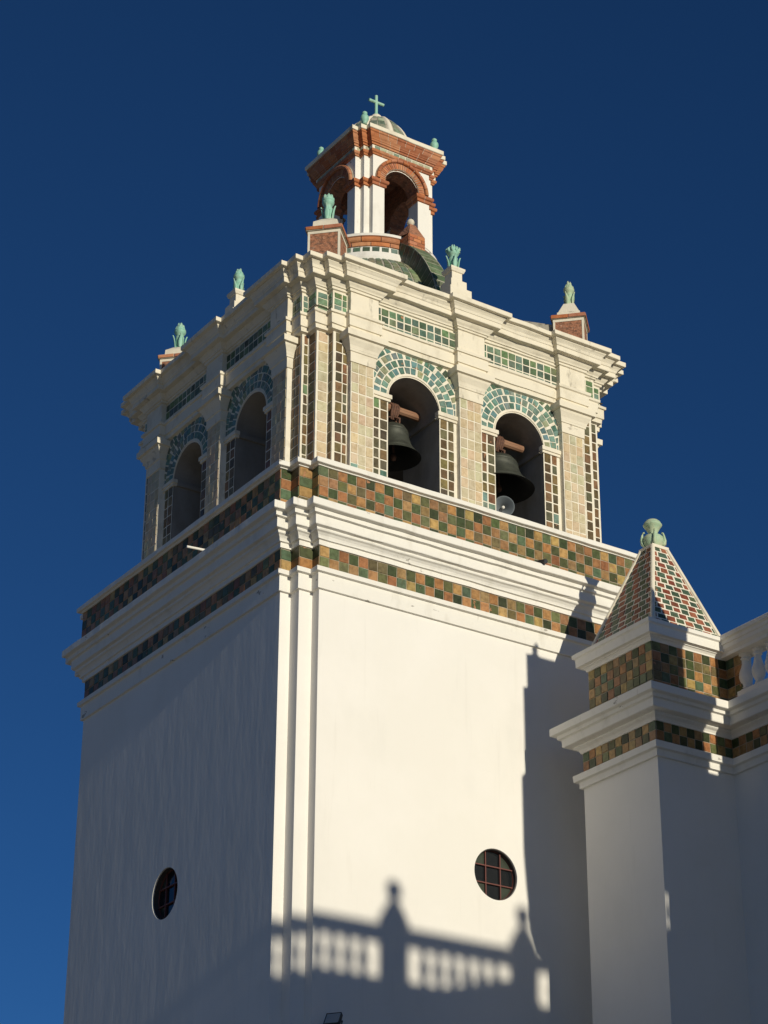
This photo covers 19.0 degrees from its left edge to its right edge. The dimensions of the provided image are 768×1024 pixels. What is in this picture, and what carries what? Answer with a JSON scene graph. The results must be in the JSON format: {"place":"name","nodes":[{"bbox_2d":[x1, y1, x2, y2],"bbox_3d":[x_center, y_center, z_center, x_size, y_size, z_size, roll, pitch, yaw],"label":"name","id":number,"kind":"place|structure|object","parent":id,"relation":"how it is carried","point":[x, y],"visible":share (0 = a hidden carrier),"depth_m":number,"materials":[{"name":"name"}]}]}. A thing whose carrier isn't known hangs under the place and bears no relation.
{"place":"outdoors","nodes":[
{"label":"outdoors","id":0,"kind":"place"},
{"bbox_2d":[62,114,637,1023],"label":"bell tower","id":1,"kind":"structure","parent":0,"point":[322,664],"depth_m":41.95,"materials":[{"name":"white paint"}]},
{"bbox_2d":[153,867,177,919],"bbox_3d":[-3.872,6.902,41.360,0.144,0.950,0.950,17,-31,-30],"label":"round window","id":2,"kind":"structure","parent":1,"relation":"in","point":[165,893],"depth_m":41.55,"materials":[{"name":"black glass"}]},
{"bbox_2d":[172,323,187,346],"bbox_3d":[-4.472,-3.856,50.235,0.260,0.679,0.260,-17,-31,31],"label":"urn finial","id":3,"kind":"object","parent":1,"relation":"on","point":[180,332],"visible":0.93,"depth_m":50.16,"materials":[{"name":"green ceramic"}]},
{"bbox_2d":[233,268,244,289],"bbox_3d":[-3.000,-4.772,47.331,0.234,0.610,0.234,1,-26,-1],"label":"urn finial","id":4,"kind":"object","parent":1,"relation":"on","point":[238,278],"visible":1,"depth_m":47.26,"materials":[{"name":"green ceramic"}]},
{"bbox_2d":[317,147,323,155],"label":"urn finial","id":5,"kind":"object","parent":1,"relation":"attached to","point":[320,150],"visible":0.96,"depth_m":51.25,"materials":[{"name":"green ceramic"}]},
{"bbox_2d":[320,193,335,218],"bbox_3d":[-1.109,-6.035,45.470,0.248,0.649,0.248,17,-31,-30],"label":"urn finial","id":6,"kind":"object","parent":1,"relation":"on","point":[328,200],"visible":1,"depth_m":45.41,"materials":[{"name":"green ceramic"}]},
{"bbox_2d":[323,1012,342,1023],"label":"floodlight","id":7,"kind":"object","parent":1,"relation":"attached to","point":[333,1018],"visible":1,"depth_m":36.72,"materials":[{"name":"metal"}]},
{"bbox_2d":[360,111,368,124],"bbox_3d":[-0.423,-8.618,50.096,0.190,0.345,0.187,17,-31,-30],"label":"urn finial","id":8,"kind":"object","parent":1,"relation":"attached to","point":[364,118],"visible":1,"depth_m":50.02,"materials":[{"name":"green ceramic"}]},
{"bbox_2d":[368,95,383,113],"bbox_3d":[-0.178,-9.213,52.043,0.400,0.580,0.140,17,-31,-30],"label":"roof cross","id":9,"kind":"object","parent":1,"relation":"on","point":[376,102],"visible":0.84,"depth_m":52.03,"materials":[{"name":"green metal"}]},
{"bbox_2d":[388,402,420,470],"bbox_3d":[0.165,-1.551,44.652,1.118,1.255,1.118,-3,-27,7],"label":"church bell","id":10,"kind":"object","parent":1,"relation":"hanging from","point":[403,454],"visible":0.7,"depth_m":44.71,"materials":[{"name":"grey metal"}]},
{"bbox_2d":[430,138,438,148],"bbox_3d":[1.120,-8.168,50.992,0.190,0.345,0.187,17,-31,-30],"label":"urn finial","id":11,"kind":"object","parent":1,"relation":"attached to","point":[434,143],"visible":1,"depth_m":50.92,"materials":[{"name":"green ceramic"}]},
{"bbox_2d":[445,244,460,266],"bbox_3d":[1.409,-5.170,46.643,0.320,0.607,0.320,17,-31,-30],"label":"urn finial","id":12,"kind":"object","parent":1,"relation":"on","point":[452,251],"visible":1,"depth_m":46.58,"materials":[{"name":"green ceramic"}]},
{"bbox_2d":[474,849,515,899],"bbox_3d":[1.916,6.392,40.278,0.930,0.930,0.124,17,-31,-30],"label":"round window","id":13,"kind":"structure","parent":1,"relation":"in","point":[495,875],"depth_m":40.35,"materials":[{"name":"black glass"}]},
{"bbox_2d":[496,496,514,514],"bbox_3d":[2.389,0.257,45.032,0.406,1.066,0.517,-5,-27,10],"label":"horn loudspeaker","id":14,"kind":"object","parent":1,"relation":"on","point":[505,504],"visible":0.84,"depth_m":45.09,"materials":[{"name":"metal"}]},
{"bbox_2d":[494,435,534,503],"bbox_3d":[2.266,-0.954,45.728,1.460,1.255,1.460,17,-31,-30],"label":"church bell","id":15,"kind":"object","parent":1,"relation":"hanging from","point":[514,484],"visible":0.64,"depth_m":45.77,"materials":[{"name":"grey metal"}]},
{"bbox_2d":[563,281,574,303],"bbox_3d":[3.933,-4.637,48.720,0.230,0.603,0.230,2,-26,-3],"label":"urn finial","id":16,"kind":"object","parent":1,"relation":"on","point":[568,290],"visible":1,"depth_m":48.63,"materials":[{"name":"green paint"}]},
{"bbox_2d":[0,0,767,1023],"label":"sky","id":17,"kind":"structure","parent":0,"point":[153,152],"materials":[{"name":"blue"}]},
{"label":"ground","id":18,"kind":"structure","parent":0,"visible":0},
{"bbox_2d":[549,543,767,1023],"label":"church wing","id":19,"kind":"structure","parent":18,"relation":"on","point":[666,735],"depth_m":39.25,"materials":[{"name":"white paint"}]},
{"bbox_2d":[640,518,666,547],"bbox_3d":[4.974,0.414,42.366,0.388,0.602,0.388,-20,-33,35],"label":"urn finial","id":20,"kind":"object","parent":19,"relation":"on","point":[652,527],"visible":0.94,"depth_m":42.27,"materials":[{"name":"green paint"}]}
]}

